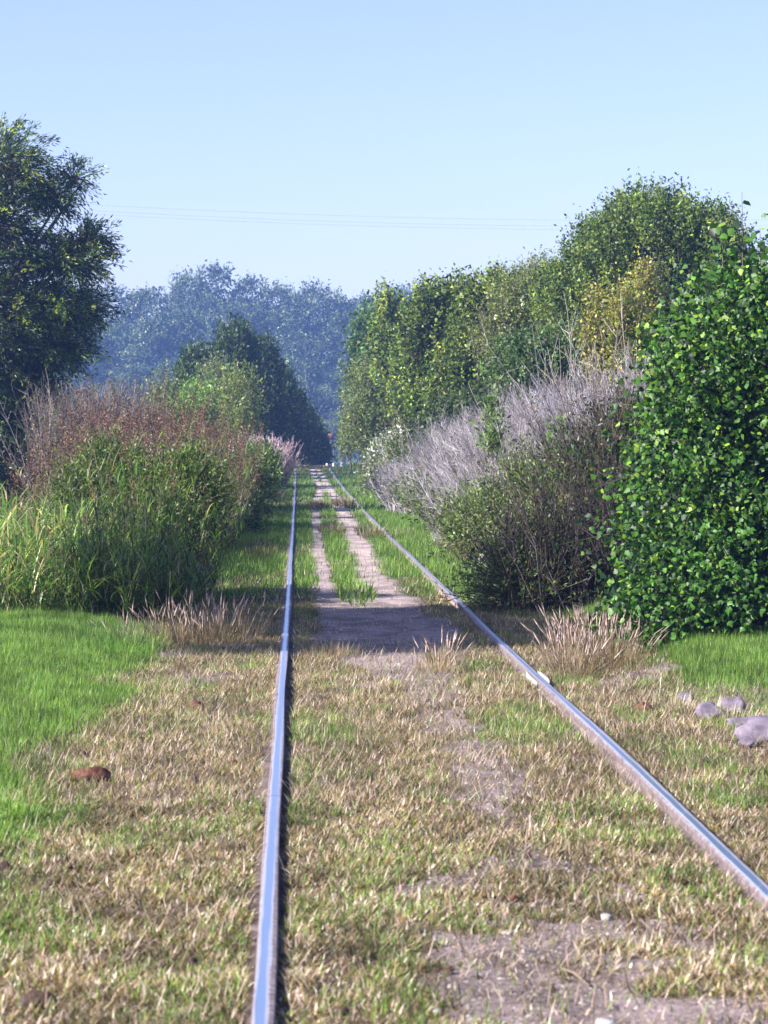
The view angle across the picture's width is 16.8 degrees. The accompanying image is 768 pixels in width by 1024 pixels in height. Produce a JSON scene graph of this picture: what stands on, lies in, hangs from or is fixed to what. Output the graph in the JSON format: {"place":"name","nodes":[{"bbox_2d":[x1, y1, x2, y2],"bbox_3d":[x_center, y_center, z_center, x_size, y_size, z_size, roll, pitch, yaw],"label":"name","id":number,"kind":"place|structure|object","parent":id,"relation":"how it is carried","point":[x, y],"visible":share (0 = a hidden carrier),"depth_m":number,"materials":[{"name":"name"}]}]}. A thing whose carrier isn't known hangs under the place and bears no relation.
{"place":"outdoors","nodes":[
{"label":"outdoors","id":0,"kind":"place"},
{"bbox_2d":[0,470,160,620],"bbox_3d":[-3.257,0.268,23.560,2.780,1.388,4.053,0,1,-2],"label":"tall grass","id":1,"kind":"structure","parent":0,"point":[19,578],"depth_m":22.58,"materials":[{"name":"green plant"}]},
{"bbox_2d":[5,376,188,531],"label":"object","id":2,"kind":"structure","parent":0,"point":[69,442],"depth_m":36.38,"materials":[{"name":"brown plant"}]},
{"bbox_2d":[31,428,247,624],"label":"tall grass","id":3,"kind":"structure","parent":0,"point":[163,574],"depth_m":22.88,"materials":[{"name":"green plant"}]},
{"bbox_2d":[162,404,274,550],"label":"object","id":4,"kind":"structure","parent":0,"point":[240,466],"depth_m":42.48,"materials":[{"name":"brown plant"}]},
{"bbox_2d":[207,416,282,517],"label":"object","id":5,"kind":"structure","parent":0,"point":[245,454],"depth_m":61.63,"materials":[{"name":"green plant"}]},
{"bbox_2d":[270,462,386,512],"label":"verge grass","id":6,"kind":"structure","parent":0,"point":[304,492],"depth_m":83.53,"materials":[{"name":"plant"}]},
{"bbox_2d":[0,453,767,1023],"bbox_3d":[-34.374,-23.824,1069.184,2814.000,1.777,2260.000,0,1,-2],"label":"ground","id":7,"kind":"structure","parent":0,"point":[388,603],"depth_m":11.59,"materials":[{"name":"soil"}]},
{"bbox_2d":[19,990,56,1008],"bbox_3d":[-0.938,1.326,7.049,0.100,0.056,0.102,0,10,-2],"label":"stone","id":8,"kind":"object","parent":7,"relation":"on","point":[36,994],"visible":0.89,"depth_m":7.03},
{"bbox_2d":[0,110,131,510],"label":"tree","id":9,"kind":"object","parent":7,"relation":"on","point":[45,332],"visible":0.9,"depth_m":59.19,"materials":[{"name":"green plant"}]},
{"bbox_2d":[58,372,104,419],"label":"tree","id":10,"kind":"object","parent":7,"relation":"on","point":[78,383],"visible":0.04,"depth_m":345.57,"materials":[{"name":"green plant"}]},
{"bbox_2d":[0,371,179,509],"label":"dead scrub","id":11,"kind":"object","parent":7,"relation":"on","point":[44,414],"visible":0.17,"depth_m":49.15,"materials":[{"name":"brown plant"}]},
{"bbox_2d":[71,766,110,780],"bbox_3d":[-1.322,1.186,11.733,0.180,0.082,0.102,0,10,-10],"label":"stone","id":12,"kind":"object","parent":7,"relation":"on","point":[101,771],"visible":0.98,"depth_m":11.71,"materials":[{"name":"stone"}]},
{"bbox_2d":[58,316,137,413],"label":"tree","id":13,"kind":"object","parent":7,"relation":"on","point":[99,369],"visible":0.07,"depth_m":372.37,"materials":[{"name":"green plant"}]},
{"bbox_2d":[34,426,169,530],"bbox_3d":[-2.799,0.026,26.669,1.627,1.850,2.005,0,1,-2],"label":"shrub","id":14,"kind":"object","parent":7,"relation":"on","point":[90,454],"visible":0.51,"depth_m":26.31,"materials":[{"name":"green plant"}]},
{"bbox_2d":[74,279,151,377],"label":"tree","id":15,"kind":"object","parent":7,"relation":"on","point":[122,300],"visible":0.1,"depth_m":399.30,"materials":[{"name":"green plant"}]},
{"bbox_2d":[74,315,156,411],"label":"tree","id":16,"kind":"object","parent":7,"relation":"on","point":[116,327],"visible":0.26,"depth_m":372.49,"materials":[{"name":"green plant"}]},
{"bbox_2d":[65,617,173,656],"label":"grass clump","id":17,"kind":"object","parent":7,"relation":"on","point":[108,642],"visible":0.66,"depth_m":19.32,"materials":[{"name":"plant"}]},
{"bbox_2d":[88,360,154,414],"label":"tree","id":18,"kind":"object","parent":7,"relation":"on","point":[142,371],"visible":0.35,"depth_m":344.62,"materials":[{"name":"green plant"}]},
{"bbox_2d":[89,597,189,647],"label":"grass clump","id":19,"kind":"object","parent":7,"relation":"on","point":[152,628],"visible":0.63,"depth_m":20.09,"materials":[{"name":"plant"}]},
{"bbox_2d":[29,429,249,581],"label":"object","id":20,"kind":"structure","parent":7,"relation":"on","point":[231,523],"depth_m":37.06,"materials":[{"name":"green plant"}]},
{"bbox_2d":[102,311,196,411],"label":"tree","id":21,"kind":"object","parent":7,"relation":"on","point":[149,326],"visible":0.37,"depth_m":364.72,"materials":[{"name":"green plant"}]},
{"bbox_2d":[127,358,175,402],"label":"tree","id":22,"kind":"object","parent":7,"relation":"on","point":[159,365],"visible":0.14,"depth_m":347.14,"materials":[{"name":"green plant"}]},
{"bbox_2d":[108,282,196,375],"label":"tree","id":23,"kind":"object","parent":7,"relation":"on","point":[145,298],"visible":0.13,"depth_m":397.77,"materials":[{"name":"green plant"}]},
{"bbox_2d":[135,359,193,434],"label":"shrub","id":24,"kind":"object","parent":7,"relation":"on","point":[166,387],"visible":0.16,"depth_m":79.53,"materials":[{"name":"green plant"}]},
{"bbox_2d":[85,366,248,482],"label":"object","id":25,"kind":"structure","parent":7,"relation":"on","point":[158,432],"depth_m":46.83,"materials":[{"name":"brown plant"}]},
{"bbox_2d":[134,307,208,387],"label":"tree","id":26,"kind":"object","parent":7,"relation":"on","point":[184,316],"visible":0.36,"depth_m":365.76,"materials":[{"name":"green plant"}]},
{"bbox_2d":[113,425,243,565],"bbox_3d":[-2.032,0.095,25.461,1.147,1.903,2.428,0,1,11],"label":"shrub","id":27,"kind":"object","parent":7,"relation":"on","point":[192,467],"visible":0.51,"depth_m":25.66,"materials":[{"name":"green plant"}]},
{"bbox_2d":[142,284,215,360],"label":"tree","id":28,"kind":"object","parent":7,"relation":"on","point":[177,305],"visible":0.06,"depth_m":405.19,"materials":[{"name":"green plant"}]},
{"bbox_2d":[161,361,235,441],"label":"shrub","id":29,"kind":"object","parent":7,"relation":"on","point":[191,388],"visible":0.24,"depth_m":75.48,"materials":[{"name":"green plant"}]},
{"bbox_2d":[163,335,233,435],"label":"tree","id":30,"kind":"object","parent":7,"relation":"on","point":[198,352],"visible":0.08,"depth_m":104.66,"materials":[{"name":"green plant"}]},
{"bbox_2d":[153,259,255,360],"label":"tree","id":31,"kind":"object","parent":7,"relation":"on","point":[203,299],"visible":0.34,"depth_m":399.39,"materials":[{"name":"green plant"}]},
{"bbox_2d":[130,586,281,645],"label":"grass clump","id":32,"kind":"object","parent":7,"relation":"on","point":[221,626],"visible":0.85,"depth_m":20.37,"materials":[{"name":"plant"}]},
{"bbox_2d":[182,345,237,432],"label":"shrub","id":33,"kind":"object","parent":7,"relation":"on","point":[217,372],"visible":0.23,"depth_m":99.48,"materials":[{"name":"green plant"}]},
{"bbox_2d":[176,299,263,342],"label":"tree","id":34,"kind":"object","parent":7,"relation":"on","point":[218,316],"visible":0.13,"depth_m":367.42,"materials":[{"name":"green plant"}]},
{"bbox_2d":[29,416,433,466],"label":"undergrowth","id":35,"kind":"object","parent":7,"relation":"on","point":[335,433],"visible":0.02,"depth_m":299.61,"materials":[{"name":"plant"}]},
{"bbox_2d":[210,354,271,442],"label":"shrub","id":36,"kind":"object","parent":7,"relation":"on","point":[244,407],"visible":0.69,"depth_m":91.49,"materials":[{"name":"green plant"}]},
{"bbox_2d":[208,311,277,440],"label":"tree","id":37,"kind":"object","parent":7,"relation":"on","point":[235,337],"visible":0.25,"depth_m":111.82,"materials":[{"name":"green plant"}]},
{"bbox_2d":[214,295,298,364],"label":"tree","id":38,"kind":"object","parent":7,"relation":"on","point":[278,319],"visible":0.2,"depth_m":371.56,"materials":[{"name":"green plant"}]},
{"bbox_2d":[224,433,289,532],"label":"shrub","id":39,"kind":"object","parent":7,"relation":"on","point":[271,473],"visible":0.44,"depth_m":49.74,"materials":[{"name":"green plant"}]},
{"bbox_2d":[242,538,276,559],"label":"weed clump","id":40,"kind":"object","parent":7,"relation":"on","point":[269,548],"visible":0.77,"depth_m":37.59,"materials":[{"name":"green plant"}]},
{"bbox_2d":[216,270,316,357],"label":"tree","id":41,"kind":"object","parent":7,"relation":"on","point":[249,286],"visible":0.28,"depth_m":402.54,"materials":[{"name":"green plant"}]},
{"bbox_2d":[234,431,303,487],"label":"dead scrub","id":42,"kind":"object","parent":7,"relation":"on","point":[289,461],"visible":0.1,"depth_m":89.00,"materials":[{"name":"plant"}]},
{"bbox_2d":[251,468,296,1023],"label":"rail","id":43,"kind":"object","parent":7,"relation":"on","point":[264,999],"visible":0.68,"depth_m":9.45,"materials":[{"name":"metal"}]},
{"bbox_2d":[252,326,297,448],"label":"tree","id":44,"kind":"object","parent":7,"relation":"on","point":[270,352],"visible":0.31,"depth_m":119.64,"materials":[{"name":"green plant"}]},
{"bbox_2d":[251,290,333,400],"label":"tree","id":45,"kind":"object","parent":7,"relation":"on","point":[311,308],"visible":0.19,"depth_m":401.30,"materials":[{"name":"green plant"}]},
{"bbox_2d":[278,356,310,459],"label":"tree","id":46,"kind":"object","parent":7,"relation":"on","point":[291,392],"visible":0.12,"depth_m":127.68,"materials":[{"name":"green plant"}]},
{"bbox_2d":[293,381,321,464],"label":"tree","id":47,"kind":"object","parent":7,"relation":"on","point":[307,450],"visible":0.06,"depth_m":137.13,"materials":[{"name":"green plant"}]},
{"bbox_2d":[295,400,325,465],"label":"tree","id":48,"kind":"object","parent":7,"relation":"on","point":[315,454],"visible":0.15,"depth_m":145.03,"materials":[{"name":"green plant"}]},
{"bbox_2d":[275,327,346,465],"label":"tree","id":49,"kind":"object","parent":7,"relation":"on","point":[304,343],"visible":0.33,"depth_m":365.84,"materials":[{"name":"green plant"}]},
{"bbox_2d":[283,355,345,425],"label":"tree","id":50,"kind":"object","parent":7,"relation":"on","point":[322,402],"visible":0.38,"depth_m":341.07,"materials":[{"name":"green plant"}]},
{"bbox_2d":[299,412,330,466],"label":"tree","id":51,"kind":"object","parent":7,"relation":"on","point":[324,453],"visible":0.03,"depth_m":151.00,"materials":[{"name":"green plant"}]},
{"bbox_2d":[278,277,357,384],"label":"tree","id":52,"kind":"object","parent":7,"relation":"on","point":[339,303],"visible":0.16,"depth_m":404.46,"materials":[{"name":"green plant"}]},
{"bbox_2d":[305,498,331,510],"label":"weed clump","id":53,"kind":"object","parent":7,"relation":"on","point":[315,504],"visible":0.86,"depth_m":64.89,"materials":[{"name":"beige plant"}]},
{"bbox_2d":[294,637,360,658],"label":"grass clump","id":54,"kind":"object","parent":7,"relation":"on","point":[333,647],"visible":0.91,"depth_m":18.98,"materials":[{"name":"plant"}]},
{"bbox_2d":[308,361,353,463],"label":"tree","id":55,"kind":"object","parent":7,"relation":"on","point":[334,379],"visible":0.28,"depth_m":345.91,"materials":[{"name":"green plant"}]},
{"bbox_2d":[315,520,348,534],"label":"weed clump","id":56,"kind":"object","parent":7,"relation":"on","point":[337,527],"visible":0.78,"depth_m":47.26,"materials":[{"name":"green plant"}]},
{"bbox_2d":[323,408,344,465],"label":"tree","id":57,"kind":"object","parent":7,"relation":"on","point":[333,415],"visible":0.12,"depth_m":315.15,"materials":[{"name":"green plant"}]},
{"bbox_2d":[308,306,363,465],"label":"tree","id":58,"kind":"object","parent":7,"relation":"on","point":[337,320],"visible":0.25,"depth_m":370.54,"materials":[{"name":"green plant"}]},
{"bbox_2d":[330,495,356,507],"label":"weed clump","id":59,"kind":"object","parent":7,"relation":"on","point":[337,502],"visible":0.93,"depth_m":66.55,"materials":[{"name":"beige plant"}]},
{"bbox_2d":[331,402,362,472],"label":"shrub","id":60,"kind":"object","parent":7,"relation":"on","point":[343,452],"visible":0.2,"depth_m":117.67,"materials":[{"name":"green plant"}]},
{"bbox_2d":[323,290,370,462],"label":"tree","id":61,"kind":"object","parent":7,"relation":"on","point":[355,303],"visible":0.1,"depth_m":404.45,"materials":[{"name":"green plant"}]},
{"bbox_2d":[331,576,379,606],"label":"weed clump","id":62,"kind":"object","parent":7,"relation":"on","point":[360,597],"visible":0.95,"depth_m":26.66,"materials":[{"name":"green plant"}]},
{"bbox_2d":[335,289,380,467],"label":"tree","id":63,"kind":"object","parent":7,"relation":"on","point":[356,336],"visible":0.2,"depth_m":91.64,"materials":[{"name":"green plant"}]},
{"bbox_2d":[210,507,520,604],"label":"verge grass","id":64,"kind":"structure","parent":7,"relation":"on","point":[332,544],"depth_m":34.91,"materials":[{"name":"plant"}]},
{"bbox_2d":[321,285,412,357],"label":"tree","id":65,"kind":"object","parent":7,"relation":"on","point":[358,308],"visible":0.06,"depth_m":400.46,"materials":[{"name":"green plant"}]},
{"bbox_2d":[351,523,387,540],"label":"weed clump","id":66,"kind":"object","parent":7,"relation":"on","point":[365,529],"visible":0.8,"depth_m":45.72,"materials":[{"name":"beige plant"}]},
{"bbox_2d":[333,344,407,465],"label":"tree","id":67,"kind":"object","parent":7,"relation":"on","point":[361,420],"visible":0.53,"depth_m":87.66,"materials":[{"name":"green plant"}]},
{"bbox_2d":[0,789,767,1023],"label":"short grass","id":68,"kind":"structure","parent":7,"relation":"on","point":[392,996],"depth_m":8.57,"materials":[{"name":"plant"}]},
{"bbox_2d":[0,586,767,808],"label":"short grass","id":69,"kind":"structure","parent":7,"relation":"on","point":[20,626],"depth_m":14.76,"materials":[{"name":"plant"}]},
{"bbox_2d":[0,630,767,1023],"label":"loose straw","id":70,"kind":"object","parent":7,"relation":"on","point":[498,796],"visible":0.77,"depth_m":10.87,"materials":[{"name":"beige plant"}]},
{"bbox_2d":[358,270,411,433],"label":"tree","id":71,"kind":"object","parent":7,"relation":"on","point":[385,313],"visible":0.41,"depth_m":79.67,"materials":[{"name":"green plant"}]},
{"bbox_2d":[348,413,429,502],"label":"shrub","id":72,"kind":"object","parent":7,"relation":"on","point":[391,443],"visible":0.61,"depth_m":66.32,"materials":[{"name":"green plant"}]},
{"bbox_2d":[356,453,430,514],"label":"dead scrub","id":73,"kind":"object","parent":7,"relation":"on","point":[383,478],"visible":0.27,"depth_m":60.21,"materials":[{"name":"grey plant"}]},
{"bbox_2d":[384,456,452,542],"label":"shrub","id":74,"kind":"object","parent":7,"relation":"on","point":[407,503],"visible":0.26,"depth_m":40.08,"materials":[{"name":"grey plant"}]},
{"bbox_2d":[381,322,464,446],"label":"tree","id":75,"kind":"object","parent":7,"relation":"on","point":[394,372],"visible":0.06,"depth_m":71.73,"materials":[{"name":"green plant"}]},
{"bbox_2d":[388,265,465,449],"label":"tree","id":76,"kind":"object","parent":7,"relation":"on","point":[429,299],"visible":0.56,"depth_m":65.56,"materials":[{"name":"green plant"}]},
{"bbox_2d":[411,641,465,674],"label":"grass clump","id":77,"kind":"object","parent":7,"relation":"on","point":[439,665],"visible":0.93,"depth_m":17.57,"materials":[{"name":"plant"}]},
{"bbox_2d":[413,627,473,666],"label":"grass clump","id":78,"kind":"object","parent":7,"relation":"on","point":[442,654],"visible":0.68,"depth_m":18.20,"materials":[{"name":"plant"}]},
{"bbox_2d":[413,257,517,416],"bbox_3d":[2.130,-2.925,60.036,2.897,5.970,2.318,0,1,-2],"label":"tree","id":79,"kind":"object","parent":7,"relation":"on","point":[456,370],"visible":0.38,"depth_m":59.65,"materials":[{"name":"green plant"}]},
{"bbox_2d":[403,374,550,452],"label":"shrub","id":80,"kind":"object","parent":7,"relation":"on","point":[450,406],"visible":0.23,"depth_m":56.75,"materials":[{"name":"grey plant"}]},
{"bbox_2d":[419,429,553,567],"bbox_3d":[1.271,-0.041,29.562,1.751,1.992,3.020,0,1,-2],"label":"shrub","id":81,"kind":"object","parent":7,"relation":"on","point":[460,512],"visible":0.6,"depth_m":29.33,"materials":[{"name":"green plant"}]},
{"bbox_2d":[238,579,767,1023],"bbox_3d":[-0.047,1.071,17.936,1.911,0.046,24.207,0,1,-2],"label":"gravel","id":82,"kind":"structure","parent":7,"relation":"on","point":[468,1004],"depth_m":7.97,"materials":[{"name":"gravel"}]},
{"bbox_2d":[459,247,561,397],"bbox_3d":[3.335,-2.915,58.080,3.347,6.074,2.275,0,1,-2],"label":"tree","id":83,"kind":"object","parent":7,"relation":"on","point":[504,314],"visible":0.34,"depth_m":57.77,"materials":[{"name":"green plant"}]},
{"bbox_2d":[435,437,609,613],"bbox_3d":[1.427,0.269,24.583,1.856,1.969,2.794,0,1,18],"label":"shrub","id":84,"kind":"object","parent":7,"relation":"on","point":[497,577],"visible":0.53,"depth_m":23.99,"materials":[{"name":"green plant"}]},
{"bbox_2d":[468,374,576,571],"bbox_3d":[1.671,-0.349,30.640,0.588,2.573,1.892,-1,2,-37],"label":"shrub","id":85,"kind":"object","parent":7,"relation":"on","point":[492,439],"visible":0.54,"depth_m":30.96,"materials":[{"name":"green plant"}]},
{"bbox_2d":[483,244,563,390],"bbox_3d":[3.424,-3.197,62.019,2.613,6.395,2.401,0,1,-2],"label":"tree","id":86,"kind":"object","parent":7,"relation":"on","point":[532,260],"visible":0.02,"depth_m":61.97,"materials":[{"name":"green plant"}]},
{"bbox_2d":[476,304,589,409],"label":"shrub","id":87,"kind":"object","parent":7,"relation":"on","point":[518,347],"visible":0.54,"depth_m":49.69,"materials":[{"name":"green plant"}]},
{"bbox_2d":[329,468,767,910],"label":"rail","id":88,"kind":"object","parent":7,"relation":"on","point":[717,849],"visible":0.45,"depth_m":11.88,"materials":[{"name":"metal"}]},
{"bbox_2d":[378,330,728,565],"bbox_3d":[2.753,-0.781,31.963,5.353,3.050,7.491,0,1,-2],"label":"dead scrub","id":89,"kind":"object","parent":7,"relation":"on","point":[517,434],"visible":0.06,"depth_m":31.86,"materials":[{"name":"grey plant"}]},
{"bbox_2d":[468,294,656,424],"bbox_3d":[3.068,-1.253,36.051,3.654,3.566,3.075,0,1,-2],"label":"bare shrub","id":90,"kind":"object","parent":7,"relation":"on","point":[570,358],"visible":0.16,"depth_m":35.90,"materials":[{"name":"plant"}]},
{"bbox_2d":[474,441,655,611],"bbox_3d":[1.792,0.128,24.293,1.866,1.593,2.385,0,1,-2],"label":"bare shrub","id":91,"kind":"object","parent":7,"relation":"on","point":[596,547],"visible":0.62,"depth_m":23.71,"materials":[{"name":"brown plant"}]},
{"bbox_2d":[529,619,624,679],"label":"grass clump","id":92,"kind":"object","parent":7,"relation":"on","point":[570,662],"visible":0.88,"depth_m":17.33,"materials":[{"name":"plant"}]},
{"bbox_2d":[507,370,661,604],"bbox_3d":[2.148,-0.224,25.236,2.132,2.516,3.368,0,1,-2],"label":"shrub","id":93,"kind":"object","parent":7,"relation":"on","point":[592,444],"visible":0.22,"depth_m":25.33,"materials":[{"name":"brown plant"}]},
{"bbox_2d":[568,272,616,407],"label":"shrub","id":94,"kind":"object","parent":7,"relation":"on","point":[590,326],"visible":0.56,"depth_m":42.90,"materials":[{"name":"green plant"}]},
{"bbox_2d":[520,602,669,671],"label":"grass clump","id":95,"kind":"object","parent":7,"relation":"on","point":[605,649],"visible":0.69,"depth_m":18.41,"materials":[{"name":"plant"}]},
{"bbox_2d":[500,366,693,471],"bbox_3d":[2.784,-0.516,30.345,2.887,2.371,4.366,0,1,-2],"label":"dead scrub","id":96,"kind":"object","parent":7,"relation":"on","point":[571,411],"visible":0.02,"depth_m":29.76,"materials":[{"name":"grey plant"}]},
{"bbox_2d":[595,262,649,397],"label":"shrub","id":97,"kind":"object","parent":7,"relation":"on","point":[629,325],"visible":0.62,"depth_m":41.92,"materials":[{"name":"yellow plant"}]},
{"bbox_2d":[523,166,767,409],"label":"tree","id":98,"kind":"object","parent":7,"relation":"on","point":[602,243],"visible":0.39,"depth_m":52.94,"materials":[{"name":"green plant"}]},
{"bbox_2d":[624,239,669,391],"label":"shrub","id":99,"kind":"object","parent":7,"relation":"on","point":[648,277],"visible":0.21,"depth_m":43.46,"materials":[{"name":"green plant"}]},
{"bbox_2d":[553,200,767,655],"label":"bush","id":100,"kind":"object","parent":7,"relation":"on","point":[697,483],"visible":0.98,"depth_m":19.21,"materials":[{"name":"green plant"}]},
{"bbox_2d":[638,687,698,709],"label":"grass clump","id":101,"kind":"object","parent":7,"relation":"on","point":[672,703],"visible":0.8,"depth_m":15.09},
{"bbox_2d":[668,692,730,714],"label":"grass clump","id":102,"kind":"object","parent":7,"relation":"on","point":[717,704],"visible":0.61,"depth_m":14.81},
{"bbox_2d":[695,701,726,719],"bbox_3d":[1.824,1.113,14.523,0.176,0.040,0.171,0,34,-8],"label":"stone","id":103,"kind":"object","parent":7,"relation":"on","point":[703,708],"visible":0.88,"depth_m":14.51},
{"bbox_2d":[719,695,745,713],"bbox_3d":[1.989,1.100,14.846,0.156,0.045,0.142,0,37,15],"label":"stone","id":104,"kind":"object","parent":7,"relation":"on","point":[738,699],"visible":0.77,"depth_m":14.84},
{"bbox_2d":[708,701,761,722],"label":"grass clump","id":105,"kind":"object","parent":7,"relation":"on","point":[734,711],"visible":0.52,"depth_m":14.40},
{"bbox_2d":[734,715,767,742],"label":"stone","id":106,"kind":"object","parent":7,"relation":"on","point":[753,726],"visible":0.87,"depth_m":13.33,"materials":[{"name":"stone"}]},
{"bbox_2d":[0,0,767,452],"label":"sky","id":107,"kind":"structure","parent":0,"point":[479,113],"materials":[{"name":"blue"}]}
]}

